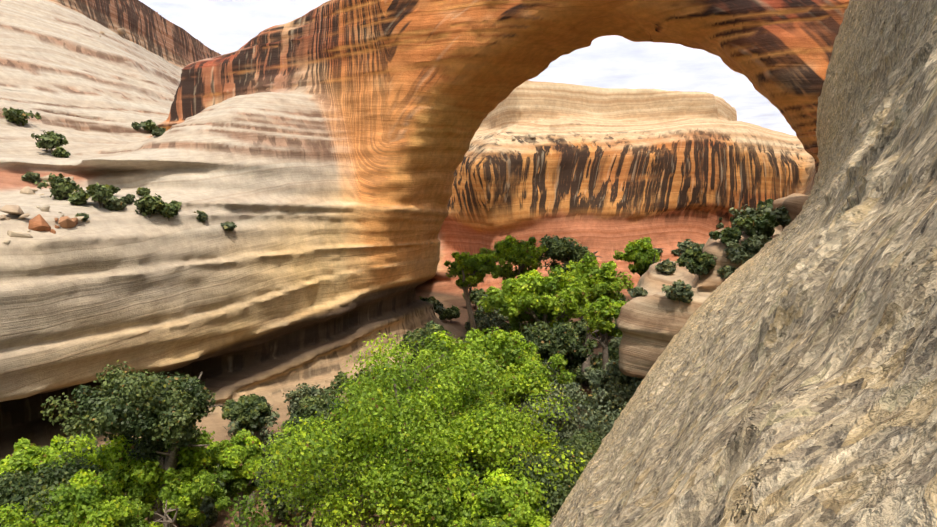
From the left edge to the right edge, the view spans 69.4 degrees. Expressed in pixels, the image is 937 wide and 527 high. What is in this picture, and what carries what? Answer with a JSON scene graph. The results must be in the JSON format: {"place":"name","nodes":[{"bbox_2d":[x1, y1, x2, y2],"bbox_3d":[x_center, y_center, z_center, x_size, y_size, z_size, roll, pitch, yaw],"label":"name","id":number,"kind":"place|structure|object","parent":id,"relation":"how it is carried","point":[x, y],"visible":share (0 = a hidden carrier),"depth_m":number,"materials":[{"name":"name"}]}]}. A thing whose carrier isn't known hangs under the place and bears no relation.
{"place":"outdoors","nodes":[
{"label":"outdoors","id":0,"kind":"place"},
{"bbox_2d":[0,0,848,526],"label":"canyon terrain","id":1,"kind":"structure","parent":0,"point":[316,154],"depth_m":76.79,"materials":[{"name":"stone"}]},
{"bbox_2d":[0,205,23,215],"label":"boulder","id":2,"kind":"object","parent":1,"relation":"on","point":[16,210],"visible":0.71,"depth_m":53.27,"materials":[{"name":"stone"}]},
{"bbox_2d":[7,230,32,237],"bbox_3d":[-34.587,-2.204,52.213,0.542,0.769,1.652,4,5,43],"label":"boulder","id":3,"kind":"object","parent":1,"relation":"on","point":[10,233],"visible":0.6,"depth_m":51.94,"materials":[{"name":"stone"}]},
{"bbox_2d":[2,107,41,125],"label":"ledge shrub","id":4,"kind":"object","parent":1,"relation":"on","point":[16,116],"visible":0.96,"depth_m":84.51,"materials":[{"name":"green plant"}]},
{"bbox_2d":[20,186,34,193],"bbox_3d":[-41.624,-6.845,64.015,1.499,0.884,1.214,2,4,26],"label":"boulder","id":5,"kind":"object","parent":1,"relation":"on","point":[27,190],"visible":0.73,"depth_m":63.63,"materials":[{"name":"stone"}]},
{"bbox_2d":[21,171,39,182],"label":"ledge shrub","id":6,"kind":"object","parent":1,"relation":"on","point":[32,177],"visible":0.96,"depth_m":66.82,"materials":[{"name":"green plant"}]},
{"bbox_2d":[28,214,50,231],"bbox_3d":[-33.921,-3.171,54.116,1.090,1.571,2.048,1,4,17],"label":"boulder","id":7,"kind":"object","parent":1,"relation":"on","point":[38,222],"visible":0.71,"depth_m":53.55,"materials":[{"name":"stone"}]},
{"bbox_2d":[40,204,49,211],"bbox_3d":[-35.805,-4.527,57.044,0.814,0.939,0.917,2,4,26],"label":"boulder","id":8,"kind":"object","parent":1,"relation":"on","point":[45,208],"visible":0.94,"depth_m":56.91,"materials":[{"name":"stone"}]},
{"bbox_2d":[0,434,92,483],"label":"cottonwood tree","id":9,"kind":"object","parent":1,"relation":"on","point":[27,455],"visible":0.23,"depth_m":41.88,"materials":[{"name":"green plant"}]},
{"bbox_2d":[31,130,68,153],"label":"ledge shrub","id":10,"kind":"object","parent":1,"relation":"on","point":[51,140],"visible":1,"depth_m":74.42,"materials":[{"name":"green plant"}]},
{"bbox_2d":[0,451,107,526],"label":"olive tree","id":11,"kind":"object","parent":1,"relation":"on","point":[16,489],"visible":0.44,"depth_m":36.76,"materials":[{"name":"green plant"}]},
{"bbox_2d":[35,172,82,199],"bbox_3d":[-37.781,-7.005,62.676,3.358,3.034,3.243,2,4,26],"label":"ledge shrub","id":12,"kind":"object","parent":1,"relation":"on","point":[61,186],"visible":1,"depth_m":62.14,"materials":[{"name":"green plant"}]},
{"bbox_2d":[52,146,70,157],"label":"ledge shrub","id":13,"kind":"object","parent":1,"relation":"on","point":[60,152],"visible":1,"depth_m":73.68,"materials":[{"name":"green plant"}]},
{"bbox_2d":[58,216,75,228],"bbox_3d":[-33.525,-3.264,56.285,1.268,1.349,1.864,0,4,2],"label":"boulder","id":14,"kind":"object","parent":1,"relation":"on","point":[66,222],"visible":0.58,"depth_m":55.84,"materials":[{"name":"stone"}]},
{"bbox_2d":[68,192,88,204],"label":"ledge shrub","id":15,"kind":"object","parent":1,"relation":"on","point":[80,199],"visible":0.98,"depth_m":61.25,"materials":[{"name":"green plant"}]},
{"bbox_2d":[0,476,163,526],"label":"cottonwood tree","id":16,"kind":"object","parent":1,"relation":"on","point":[88,499],"visible":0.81,"depth_m":35.07,"materials":[{"name":"green plant"}]},
{"bbox_2d":[75,213,88,220],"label":"ledge shrub","id":17,"kind":"object","parent":1,"relation":"on","point":[85,217],"visible":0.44,"depth_m":58.17,"materials":[{"name":"green plant"}]},
{"bbox_2d":[59,433,108,468],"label":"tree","id":18,"kind":"object","parent":1,"relation":"on","point":[73,447],"visible":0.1,"depth_m":43.90,"materials":[{"name":"green plant"}]},
{"bbox_2d":[73,183,113,207],"bbox_3d":[-34.157,-6.116,62.480,3.345,2.796,3.419,1,4,11],"label":"ledge shrub","id":19,"kind":"object","parent":1,"relation":"on","point":[99,193],"visible":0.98,"depth_m":61.66,"materials":[{"name":"green plant"}]},
{"bbox_2d":[0,0,220,110],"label":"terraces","id":20,"kind":"object","parent":1,"relation":"attached to","point":[60,48],"visible":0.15,"depth_m":128.47,"materials":[{"name":"stone"}]},
{"bbox_2d":[106,185,120,193],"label":"ledge shrub","id":21,"kind":"object","parent":1,"relation":"on","point":[112,189],"visible":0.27,"depth_m":65.23,"materials":[{"name":"green plant"}]},
{"bbox_2d":[103,196,126,210],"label":"ledge shrub","id":22,"kind":"object","parent":1,"relation":"on","point":[115,203],"visible":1,"depth_m":62.72,"materials":[{"name":"green plant"}]},
{"bbox_2d":[120,194,135,204],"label":"ledge shrub","id":23,"kind":"object","parent":1,"relation":"on","point":[128,199],"visible":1,"depth_m":64.29,"materials":[{"name":"green plant"}]},
{"bbox_2d":[39,360,223,526],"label":"olive tree","id":24,"kind":"object","parent":1,"relation":"on","point":[162,413],"visible":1,"depth_m":37.84,"materials":[{"name":"green plant"}]},
{"bbox_2d":[50,426,217,524],"bbox_3d":[-20.456,15.141,41.436,9.699,10.875,11.345,-1,4,-19],"label":"cottonwood tree","id":25,"kind":"object","parent":1,"relation":"on","point":[140,479],"visible":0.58,"depth_m":39.66,"materials":[{"name":"green plant"}]},
{"bbox_2d":[131,122,140,129],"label":"ledge shrub","id":26,"kind":"object","parent":1,"relation":"on","point":[134,125],"visible":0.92,"depth_m":101.61,"materials":[{"name":"green plant"}]},
{"bbox_2d":[136,187,150,195],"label":"ledge shrub","id":27,"kind":"object","parent":1,"relation":"on","point":[143,191],"visible":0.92,"depth_m":66.64,"materials":[{"name":"green plant"}]},
{"bbox_2d":[137,119,157,132],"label":"ledge shrub","id":28,"kind":"object","parent":1,"relation":"on","point":[149,125],"visible":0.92,"depth_m":102.81,"materials":[{"name":"green plant"}]},
{"bbox_2d":[133,193,165,217],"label":"ledge shrub","id":29,"kind":"object","parent":1,"relation":"on","point":[148,205],"visible":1,"depth_m":63.61,"materials":[{"name":"green plant"}]},
{"bbox_2d":[151,127,165,135],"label":"ledge shrub","id":30,"kind":"object","parent":1,"relation":"on","point":[158,131],"visible":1,"depth_m":80.97,"materials":[{"name":"green plant"}]},
{"bbox_2d":[155,204,180,219],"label":"ledge shrub","id":31,"kind":"object","parent":1,"relation":"on","point":[170,211],"visible":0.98,"depth_m":64.91,"materials":[{"name":"green plant"}]},
{"bbox_2d":[164,200,181,206],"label":"ledge shrub","id":32,"kind":"object","parent":1,"relation":"on","point":[172,202],"visible":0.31,"depth_m":66.43,"materials":[{"name":"green plant"}]},
{"bbox_2d":[149,467,231,526],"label":"cottonwood tree","id":33,"kind":"object","parent":1,"relation":"on","point":[182,506],"visible":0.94,"depth_m":38.37,"materials":[{"name":"green plant"}]},
{"bbox_2d":[176,431,219,526],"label":"cottonwood tree","id":34,"kind":"object","parent":1,"relation":"on","point":[213,444],"depth_m":48.55,"materials":[{"name":"green plant"}]},
{"bbox_2d":[194,210,207,221],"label":"ledge shrub","id":35,"kind":"object","parent":1,"relation":"on","point":[202,216],"visible":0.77,"depth_m":67.92,"materials":[{"name":"green plant"}]},
{"bbox_2d":[189,502,218,526],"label":"shrub","id":36,"kind":"object","parent":1,"relation":"on","point":[208,507],"visible":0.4,"depth_m":49.72,"materials":[{"name":"green plant"}]},
{"bbox_2d":[200,496,217,520],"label":"shrub","id":37,"kind":"object","parent":1,"relation":"on","point":[209,499],"visible":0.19,"depth_m":50.63,"materials":[{"name":"green plant"}]},
{"bbox_2d":[215,478,233,502],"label":"shrub","id":38,"kind":"object","parent":1,"relation":"on","point":[223,485],"visible":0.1,"depth_m":52.37,"materials":[{"name":"green plant"}]},
{"bbox_2d":[221,221,236,230],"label":"ledge shrub","id":39,"kind":"object","parent":1,"relation":"on","point":[228,226],"visible":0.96,"depth_m":69.78,"materials":[{"name":"green plant"}]},
{"bbox_2d":[203,429,274,526],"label":"cottonwood tree","id":40,"kind":"object","parent":1,"relation":"on","point":[238,457],"visible":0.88,"depth_m":42.94,"materials":[{"name":"green plant"}]},
{"bbox_2d":[221,393,272,508],"bbox_3d":[-16.919,14.857,52.146,4.008,9.654,3.276,-2,4,-23],"label":"olive tree","id":41,"kind":"object","parent":1,"relation":"on","point":[252,411],"visible":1,"depth_m":51.30,"materials":[{"name":"green plant"}]},
{"bbox_2d":[220,406,279,442],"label":"shrub","id":42,"kind":"object","parent":1,"relation":"on","point":[274,416],"visible":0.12,"depth_m":65.70,"materials":[{"name":"green plant"}]},
{"bbox_2d":[264,431,285,447],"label":"shrub","id":43,"kind":"object","parent":1,"relation":"on","point":[272,439],"visible":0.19,"depth_m":63.83,"materials":[{"name":"green plant"}]},
{"bbox_2d":[280,413,292,430],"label":"shrub","id":44,"kind":"object","parent":1,"relation":"on","point":[284,424],"visible":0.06,"depth_m":67.55,"materials":[{"name":"green plant"}]},
{"bbox_2d":[254,446,336,526],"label":"olive tree","id":45,"kind":"object","parent":1,"relation":"on","point":[281,508],"visible":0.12,"depth_m":40.48,"materials":[{"name":"green plant"}]},
{"bbox_2d":[282,383,330,418],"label":"sage tree","id":46,"kind":"object","parent":1,"relation":"on","point":[294,397],"visible":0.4,"depth_m":58.67,"materials":[{"name":"green plant"}]},
{"bbox_2d":[291,388,347,516],"bbox_3d":[-10.843,15.174,52.513,6.814,10.727,4.581,2,4,26],"label":"olive tree","id":47,"kind":"object","parent":1,"relation":"on","point":[308,407],"visible":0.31,"depth_m":51.44,"materials":[{"name":"green plant"}]},
{"bbox_2d":[310,513,338,526],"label":"shrub","id":48,"kind":"object","parent":1,"relation":"on","point":[313,524],"visible":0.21,"depth_m":50.30,"materials":[{"name":"green plant"}]},
{"bbox_2d":[320,469,381,515],"bbox_3d":[-9.213,18.527,53.984,5.690,4.065,4.737,4,5,42],"label":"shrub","id":49,"kind":"object","parent":1,"relation":"on","point":[356,493],"depth_m":53.84,"materials":[{"name":"green plant"}]},
{"bbox_2d":[327,366,393,461],"bbox_3d":[-8.921,14.348,58.701,6.319,11.403,4.820,1,4,11],"label":"olive tree","id":50,"kind":"object","parent":1,"relation":"on","point":[335,385],"visible":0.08,"depth_m":57.89,"materials":[{"name":"green plant"}]},
{"bbox_2d":[225,333,584,526],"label":"cottonwood tree","id":51,"kind":"object","parent":1,"relation":"on","point":[406,432],"visible":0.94,"depth_m":29.05,"materials":[{"name":"green plant"}]},
{"bbox_2d":[396,320,451,408],"bbox_3d":[-3.554,12.780,63.234,5.434,15.070,4.392,-3,5,-32],"label":"olive tree","id":52,"kind":"object","parent":1,"relation":"on","point":[417,334],"visible":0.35,"depth_m":61.70,"materials":[{"name":"green plant"}]},
{"bbox_2d":[405,451,496,525],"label":"olive tree","id":53,"kind":"object","parent":1,"relation":"on","point":[480,472],"visible":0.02,"depth_m":33.50,"materials":[{"name":"green plant"}]},
{"bbox_2d":[444,251,512,330],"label":"cottonwood tree","id":54,"kind":"object","parent":1,"relation":"on","point":[470,271],"visible":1,"depth_m":103.12,"materials":[{"name":"green plant"}]},
{"bbox_2d":[387,327,575,416],"bbox_3d":[0.279,12.834,50.739,11.744,15.933,12.538,-3,5,-35],"label":"cottonwood tree","id":55,"kind":"object","parent":1,"relation":"on","point":[500,346],"visible":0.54,"depth_m":49.41,"materials":[{"name":"green plant"}]},
{"bbox_2d":[430,468,551,526],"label":"cottonwood tree","id":56,"kind":"object","parent":1,"relation":"on","point":[494,496],"visible":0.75,"depth_m":26.69,"materials":[{"name":"green plant"}]},
{"bbox_2d":[491,401,559,460],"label":"olive tree","id":57,"kind":"object","parent":1,"relation":"on","point":[548,438],"visible":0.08,"depth_m":39.66,"materials":[{"name":"green plant"}]},
{"bbox_2d":[477,265,590,415],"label":"cottonwood tree","id":58,"kind":"object","parent":1,"relation":"on","point":[532,297],"visible":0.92,"depth_m":65.59,"materials":[{"name":"green plant"}]},
{"bbox_2d":[517,362,581,404],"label":"sage tree","id":59,"kind":"object","parent":1,"relation":"on","point":[561,384],"visible":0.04,"depth_m":55.63,"materials":[{"name":"green plant"}]},
{"bbox_2d":[496,429,603,521],"bbox_3d":[4.217,11.006,30.857,6.215,6.404,8.878,2,4,26],"label":"olive tree","id":60,"kind":"object","parent":1,"relation":"on","point":[556,500],"visible":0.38,"depth_m":29.77,"materials":[{"name":"green plant"}]},
{"bbox_2d":[520,321,597,374],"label":"olive tree","id":61,"kind":"object","parent":1,"relation":"on","point":[560,338],"visible":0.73,"depth_m":58.92,"materials":[{"name":"green plant"}]},
{"bbox_2d":[516,384,621,452],"bbox_3d":[6.923,13.830,47.599,7.274,10.997,6.454,0,4,-4],"label":"sage tree","id":62,"kind":"object","parent":1,"relation":"on","point":[566,431],"visible":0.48,"depth_m":45.81,"materials":[{"name":"green plant"}]},
{"bbox_2d":[556,368,584,383],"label":"shrub","id":63,"kind":"object","parent":1,"relation":"on","point":[580,378],"visible":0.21,"depth_m":80.14,"materials":[{"name":"green plant"}]},
{"bbox_2d":[559,426,602,456],"bbox_3d":[6.545,12.543,38.047,4.097,6.407,4.731,2,4,26],"label":"shrub","id":64,"kind":"object","parent":1,"relation":"on","point":[585,429],"visible":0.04,"depth_m":37.93,"materials":[{"name":"green plant"}]},
{"bbox_2d":[573,393,599,418],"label":"shrub","id":65,"kind":"object","parent":1,"relation":"on","point":[587,402],"depth_m":70.43,"materials":[{"name":"green plant"}]},
{"bbox_2d":[582,365,602,383],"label":"shrub","id":66,"kind":"object","parent":1,"relation":"on","point":[586,370],"visible":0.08,"depth_m":83.72,"materials":[{"name":"green plant"}]},
{"bbox_2d":[559,251,634,385],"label":"cottonwood tree","id":67,"kind":"object","parent":1,"relation":"on","point":[599,282],"visible":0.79,"depth_m":84.30,"materials":[{"name":"green plant"}]},
{"bbox_2d":[572,295,626,370],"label":"cottonwood tree","id":68,"kind":"object","parent":1,"relation":"on","point":[601,312],"visible":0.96,"depth_m":73.37,"materials":[{"name":"green plant"}]},
{"bbox_2d":[590,354,609,364],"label":"shrub","id":69,"kind":"object","parent":1,"relation":"on","point":[593,358],"visible":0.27,"depth_m":90.74,"materials":[{"name":"green plant"}]},
{"bbox_2d":[575,401,628,441],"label":"sage tree","id":70,"kind":"object","parent":1,"relation":"on","point":[604,424],"visible":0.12,"depth_m":39.30,"materials":[{"name":"green plant"}]},
{"bbox_2d":[590,357,618,372],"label":"shrub","id":71,"kind":"object","parent":1,"relation":"on","point":[597,364],"visible":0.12,"depth_m":83.99,"materials":[{"name":"green plant"}]},
{"bbox_2d":[585,357,642,418],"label":"sage tree","id":72,"kind":"object","parent":1,"relation":"on","point":[607,386],"visible":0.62,"depth_m":49.29,"materials":[{"name":"green plant"}]},
{"bbox_2d":[608,338,619,359],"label":"shrub","id":73,"kind":"object","parent":1,"relation":"on","point":[613,352],"visible":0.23,"depth_m":90.81,"materials":[{"name":"green plant"}]},
{"bbox_2d":[609,337,621,347],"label":"shrub","id":74,"kind":"object","parent":1,"relation":"on","point":[617,341],"depth_m":58.37,"materials":[{"name":"green plant"}]},
{"bbox_2d":[627,286,647,297],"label":"ledge shrub","id":75,"kind":"object","parent":1,"relation":"on","point":[636,291],"visible":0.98,"depth_m":48.12,"materials":[{"name":"green plant"}]},
{"bbox_2d":[655,258,676,274],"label":"ledge shrub","id":76,"kind":"object","parent":1,"relation":"on","point":[667,266],"visible":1,"depth_m":54.75,"materials":[{"name":"green plant"}]},
{"bbox_2d":[661,280,693,303],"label":"ledge shrub","id":77,"kind":"object","parent":1,"relation":"on","point":[680,290],"visible":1,"depth_m":42.88,"materials":[{"name":"green plant"}]},
{"bbox_2d":[675,239,704,256],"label":"ledge shrub","id":78,"kind":"object","parent":1,"relation":"on","point":[685,245],"visible":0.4,"depth_m":65.11,"materials":[{"name":"green plant"}]},
{"bbox_2d":[675,248,716,279],"bbox_3d":[16.016,0.217,46.716,2.595,2.587,2.698,-2,5,-31],"label":"ledge shrub","id":79,"kind":"object","parent":1,"relation":"on","point":[696,261],"visible":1,"depth_m":46.07,"materials":[{"name":"green plant"}]},
{"bbox_2d":[709,227,741,242],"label":"ledge shrub","id":80,"kind":"object","parent":1,"relation":"on","point":[726,234],"visible":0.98,"depth_m":45.60,"materials":[{"name":"green plant"}]},
{"bbox_2d":[717,266,736,278],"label":"ledge shrub","id":81,"kind":"object","parent":1,"relation":"on","point":[726,272],"visible":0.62,"depth_m":45.27,"materials":[{"name":"green plant"}]},
{"bbox_2d":[725,240,754,268],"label":"ledge shrub","id":82,"kind":"object","parent":1,"relation":"on","point":[738,253],"visible":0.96,"depth_m":44.89,"materials":[{"name":"green plant"}]},
{"bbox_2d":[549,0,936,526],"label":"slope rock","id":83,"kind":"object","parent":1,"relation":"on","point":[789,379],"visible":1,"depth_m":3.29,"materials":[{"name":"grey stone"}]},
{"bbox_2d":[728,204,780,232],"bbox_3d":[20.213,-2.912,48.235,3.128,2.817,3.496,-3,5,-39],"label":"ledge shrub","id":84,"kind":"object","parent":1,"relation":"on","point":[749,212],"visible":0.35,"depth_m":48.14,"materials":[{"name":"green plant"}]},
{"bbox_2d":[734,212,779,237],"bbox_3d":[19.927,-2.256,46.129,3.470,2.560,2.493,-3,5,-36],"label":"ledge shrub","id":85,"kind":"object","parent":1,"relation":"on","point":[765,224],"visible":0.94,"depth_m":45.33,"materials":[{"name":"green plant"}]},
{"bbox_2d":[744,234,771,253],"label":"ledge shrub","id":86,"kind":"object","parent":1,"relation":"on","point":[755,243],"visible":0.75,"depth_m":44.38,"materials":[{"name":"green plant"}]},
{"bbox_2d":[757,198,773,209],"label":"ledge shrub","id":87,"kind":"object","parent":1,"relation":"on","point":[768,202],"visible":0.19,"depth_m":59.62,"materials":[{"name":"green plant"}]},
{"bbox_2d":[756,204,790,230],"bbox_3d":[22.323,-3.215,48.297,2.553,2.130,2.704,-2,4,-22],"label":"ledge shrub","id":88,"kind":"object","parent":1,"relation":"on","point":[784,218],"visible":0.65,"depth_m":47.37,"materials":[{"name":"green plant"}]},
{"bbox_2d":[139,0,796,135],"bbox_3d":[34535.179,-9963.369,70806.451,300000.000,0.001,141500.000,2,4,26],"label":"sky","id":89,"kind":"structure","parent":0,"point":[222,27],"depth_m":21510.87,"materials":[{"name":"white"}]},
{"bbox_2d":[415,80,815,356],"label":"canyon wall","id":90,"kind":"structure","parent":0,"point":[605,173],"depth_m":169.08,"materials":[{"name":"stone"}]},
{"bbox_2d":[419,296,438,301],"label":"shrub","id":91,"kind":"object","parent":90,"relation":"on","point":[426,299],"depth_m":126.27,"materials":[{"name":"green plant"}]},
{"bbox_2d":[427,299,445,314],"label":"shrub","id":92,"kind":"object","parent":90,"relation":"on","point":[438,307],"visible":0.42,"depth_m":123.67,"materials":[{"name":"green plant"}]},
{"bbox_2d":[439,309,451,322],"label":"shrub","id":93,"kind":"object","parent":90,"relation":"on","point":[444,315],"visible":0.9,"depth_m":127.46,"materials":[{"name":"green plant"}]},
{"bbox_2d":[443,305,460,322],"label":"shrub","id":94,"kind":"object","parent":90,"relation":"on","point":[454,312],"visible":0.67,"depth_m":128.37,"materials":[{"name":"green plant"}]},
{"bbox_2d":[462,288,485,308],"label":"shrub","id":95,"kind":"object","parent":90,"relation":"on","point":[474,293],"visible":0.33,"depth_m":144.94,"materials":[{"name":"green plant"}]},
{"bbox_2d":[465,311,483,325],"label":"shrub","id":96,"kind":"object","parent":90,"relation":"on","point":[479,314],"visible":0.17,"depth_m":121.80,"materials":[{"name":"green plant"}]},
{"bbox_2d":[464,316,495,332],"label":"shrub","id":97,"kind":"object","parent":90,"relation":"on","point":[481,323],"visible":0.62,"depth_m":116.36,"materials":[{"name":"green plant"}]},
{"bbox_2d":[474,290,488,304],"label":"shrub","id":98,"kind":"object","parent":90,"relation":"on","point":[479,296],"visible":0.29,"depth_m":141.49,"materials":[{"name":"green plant"}]},
{"bbox_2d":[474,309,499,320],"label":"shrub","id":99,"kind":"object","parent":90,"relation":"on","point":[488,315],"visible":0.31,"depth_m":123.09,"materials":[{"name":"green plant"}]},
{"bbox_2d":[485,318,500,330],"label":"shrub","id":100,"kind":"object","parent":90,"relation":"on","point":[495,322],"visible":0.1,"depth_m":120.45,"materials":[{"name":"green plant"}]},
{"bbox_2d":[494,313,508,322],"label":"shrub","id":101,"kind":"object","parent":90,"relation":"on","point":[501,318],"visible":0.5,"depth_m":125.64,"materials":[{"name":"green plant"}]},
{"bbox_2d":[500,322,511,332],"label":"shrub","id":102,"kind":"object","parent":90,"relation":"on","point":[504,326],"visible":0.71,"depth_m":115.76,"materials":[{"name":"green plant"}]},
{"bbox_2d":[479,235,547,341],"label":"cottonwood tree","id":103,"kind":"object","parent":90,"relation":"on","point":[522,255],"visible":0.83,"depth_m":107.59,"materials":[{"name":"green plant"}]},
{"bbox_2d":[536,234,599,321],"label":"olive tree","id":104,"kind":"object","parent":90,"relation":"on","point":[565,250],"visible":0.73,"depth_m":115.95,"materials":[{"name":"green plant"}]},
{"bbox_2d":[570,320,586,332],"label":"shrub","id":105,"kind":"object","parent":90,"relation":"on","point":[575,323],"visible":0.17,"depth_m":123.44,"materials":[{"name":"green plant"}]},
{"bbox_2d":[576,323,586,336],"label":"shrub","id":106,"kind":"object","parent":90,"relation":"on","point":[582,329],"visible":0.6,"depth_m":121.06,"materials":[{"name":"green plant"}]},
{"bbox_2d":[613,237,663,276],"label":"cottonwood tree","id":107,"kind":"object","parent":90,"relation":"on","point":[642,254],"visible":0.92,"depth_m":110.81,"materials":[{"name":"green plant"}]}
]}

